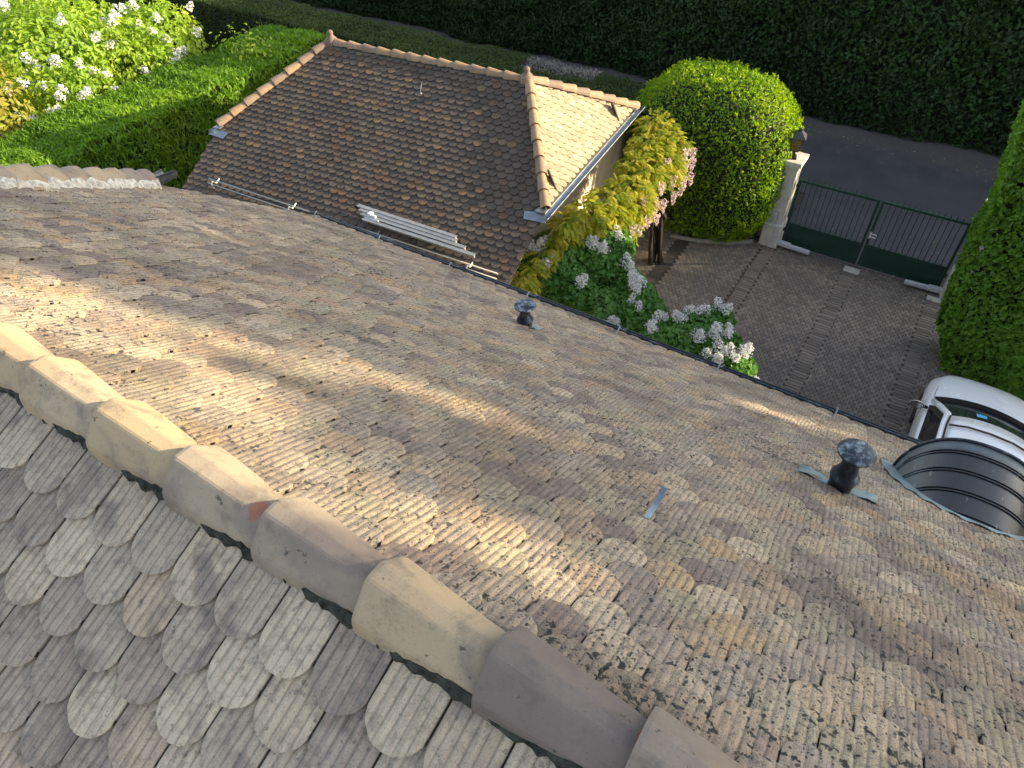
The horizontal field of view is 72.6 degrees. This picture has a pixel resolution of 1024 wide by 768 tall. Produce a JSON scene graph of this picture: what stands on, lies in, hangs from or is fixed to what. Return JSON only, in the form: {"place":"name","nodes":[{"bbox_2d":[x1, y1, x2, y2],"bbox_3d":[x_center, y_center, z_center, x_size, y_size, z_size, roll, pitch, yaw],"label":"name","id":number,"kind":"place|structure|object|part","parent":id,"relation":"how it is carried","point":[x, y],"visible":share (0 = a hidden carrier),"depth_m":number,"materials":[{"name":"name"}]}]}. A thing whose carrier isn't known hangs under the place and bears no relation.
{"place":"outdoors","nodes":[
{"label":"outdoors","id":0,"kind":"place"},
{"bbox_2d":[0,1,805,237],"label":"ground","id":1,"kind":"structure","parent":0,"point":[797,203],"depth_m":17.85,"materials":[{"name":"soil"}]},
{"bbox_2d":[0,62,37,138],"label":"bronze shrub","id":2,"kind":"object","parent":1,"relation":"on","point":[4,126],"visible":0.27,"depth_m":17.57,"materials":[{"name":"yellow plant"}]},
{"bbox_2d":[0,0,207,123],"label":"flowering shrub","id":3,"kind":"object","parent":1,"relation":"on","point":[40,43],"visible":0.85,"depth_m":19.50,"materials":[{"name":"green plant"}]},
{"bbox_2d":[0,22,327,188],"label":"conifer hedge","id":4,"kind":"object","parent":1,"relation":"on","point":[164,121],"visible":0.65,"depth_m":17.91,"materials":[{"name":"green plant"}]},
{"bbox_2d":[208,21,287,62],"bbox_3d":[-7.772,-9.594,19.799,2.598,1.296,1.786,24,51,23],"label":"young shoot","id":5,"kind":"object","parent":4,"relation":"in","point":[250,50],"visible":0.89,"depth_m":19.55,"materials":[{"name":"green plant"}]},
{"bbox_2d":[53,0,659,151],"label":"flat topped hedge","id":6,"kind":"object","parent":1,"relation":"on","point":[215,17],"visible":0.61,"depth_m":21.17,"materials":[{"name":"green plant"}]},
{"bbox_2d":[182,29,644,283],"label":"outbuilding","id":7,"kind":"structure","parent":1,"relation":"on","point":[494,169],"depth_m":13.17,"materials":[{"name":"tile"}]},
{"bbox_2d":[354,203,475,257],"bbox_3d":[-1.744,-2.718,12.241,2.694,0.172,0.331,21,50,20],"label":"ladder","id":8,"kind":"object","parent":7,"relation":"on","point":[416,230],"visible":1,"depth_m":12.22,"materials":[{"name":"metal"}]},
{"bbox_2d":[0,163,1023,767],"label":"house","id":9,"kind":"structure","parent":1,"relation":"on","point":[284,489],"depth_m":2.20,"materials":[{"name":"tile"}]},
{"bbox_2d":[293,0,1023,156],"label":"tall hedge","id":10,"kind":"object","parent":1,"relation":"on","point":[941,70],"visible":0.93,"depth_m":20.20,"materials":[{"name":"green plant"}]},
{"bbox_2d":[670,234,752,244],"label":"kerb","id":11,"kind":"structure","parent":1,"relation":"on","point":[746,241],"depth_m":16.45,"materials":[{"name":"stone"}]},
{"bbox_2d":[623,57,804,244],"bbox_3d":[4.598,-5.373,16.191,3.968,4.014,2.908,24,51,23],"label":"clipped bush","id":12,"kind":"object","parent":1,"relation":"on","point":[737,127],"visible":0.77,"depth_m":14.96,"materials":[{"name":"green plant"}]},
{"bbox_2d":[935,97,1023,400],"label":"hornbeam hedge","id":13,"kind":"object","parent":1,"relation":"on","point":[980,323],"visible":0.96,"depth_m":12.00,"materials":[{"name":"green plant"}]},
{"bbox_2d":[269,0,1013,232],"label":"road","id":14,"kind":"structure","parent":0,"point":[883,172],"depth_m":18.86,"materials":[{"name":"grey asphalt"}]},
{"bbox_2d":[725,122,1012,422],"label":"fallen leaves","id":15,"kind":"object","parent":14,"relation":"on","point":[851,275],"visible":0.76,"depth_m":15.46,"materials":[{"name":"brown plant"}]},
{"bbox_2d":[633,221,993,434],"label":"paving","id":16,"kind":"structure","parent":0,"point":[922,335],"depth_m":14.48,"materials":[{"name":"grey stone"}]},
{"bbox_2d":[509,107,697,294],"bbox_3d":[1.984,-2.917,13.933,1.825,3.194,5.940,24,51,23],"label":"wisteria","id":17,"kind":"object","parent":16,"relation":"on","point":[659,156],"visible":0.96,"depth_m":13.37,"materials":[{"name":"yellow plant"}]},
{"bbox_2d":[758,149,808,248],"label":"gate pillar","id":18,"kind":"structure","parent":16,"relation":"on","point":[772,232],"depth_m":15.60,"materials":[{"name":"stone"}]},
{"bbox_2d":[777,239,809,254],"bbox_3d":[6.470,-3.183,16.103,0.830,0.117,0.145,26,52,25],"label":"gate opener","id":19,"kind":"object","parent":18,"relation":"attached to","point":[785,244],"visible":0.98,"depth_m":16.06,"materials":[{"name":"white metal"}]},
{"bbox_2d":[788,127,806,159],"bbox_3d":[6.011,-5.090,14.714,0.330,0.665,0.330,14,48,15],"label":"lantern","id":20,"kind":"object","parent":18,"relation":"on","point":[799,138],"visible":0.96,"depth_m":14.59,"materials":[{"name":"black metal"}]},
{"bbox_2d":[781,178,970,286],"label":"driveway gate","id":21,"kind":"structure","parent":18,"relation":"attached to","point":[900,265],"depth_m":15.23,"materials":[{"name":"metal"}]},
{"bbox_2d":[843,265,859,274],"bbox_3d":[7.615,-2.551,15.635,0.330,0.024,0.220,24,51,23],"label":"threshold pad","id":22,"kind":"object","parent":16,"relation":"on","point":[851,270],"visible":1,"depth_m":15.61,"materials":[{"name":"concrete"}]},
{"bbox_2d":[926,295,940,302],"bbox_3d":[9.003,-1.805,14.869,0.280,0.024,0.170,24,51,23],"label":"threshold pad","id":23,"kind":"object","parent":16,"relation":"on","point":[934,299],"visible":0.8,"depth_m":14.86,"materials":[{"name":"concrete"}]},
{"bbox_2d":[908,375,1023,461],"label":"parked car","id":24,"kind":"object","parent":16,"relation":"on","point":[953,406],"visible":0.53,"depth_m":11.17,"materials":[{"name":"white paint"}]},
{"bbox_3d":[6.207,1.056,10.494,0.220,0.445,2.770,24,51,23],"label":"side window","id":25,"kind":"part","parent":24,"relation":"part of","materials":[{"name":"black glass"}]},
{"bbox_2d":[939,199,995,298],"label":"gate pillar","id":26,"kind":"structure","parent":16,"relation":"on","point":[944,286],"depth_m":14.69,"materials":[{"name":"stone"}]},
{"bbox_2d":[904,279,942,293],"bbox_3d":[8.894,-2.108,14.989,0.830,0.117,0.145,21,50,21],"label":"gate opener","id":27,"kind":"object","parent":26,"relation":"attached to","point":[933,288],"visible":0.97,"depth_m":14.95,"materials":[{"name":"white metal"}]},
{"bbox_2d":[790,192,967,286],"bbox_3d":[8.526,-3.453,16.529,3.800,0.001,2.700,24,51,23],"label":"gate apron","id":28,"kind":"object","parent":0,"point":[954,245],"visible":0.4,"depth_m":16.77,"materials":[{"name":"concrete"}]},
{"label":"planting bed","id":29,"kind":"structure","parent":0,"visible":0},
{"bbox_2d":[513,199,635,311],"bbox_3d":[1.318,-2.035,13.495,2.217,2.591,2.492,24,51,23],"label":"white lilac","id":30,"kind":"object","parent":29,"relation":"on","point":[580,276],"visible":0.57,"depth_m":12.66,"materials":[{"name":"green plant"}]},
{"bbox_2d":[582,252,669,339],"bbox_3d":[2.134,-0.833,12.602,1.549,2.158,2.554,-15,47,-13],"label":"white lilac","id":31,"kind":"object","parent":29,"relation":"on","point":[631,299],"visible":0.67,"depth_m":12.28,"materials":[{"name":"green plant"}]},
{"bbox_2d":[655,296,758,376],"bbox_3d":[3.398,-0.417,12.286,1.957,1.980,1.881,24,51,23],"label":"white lilac","id":32,"kind":"object","parent":29,"relation":"on","point":[707,332],"visible":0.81,"depth_m":11.62,"materials":[{"name":"green plant"}]}
]}

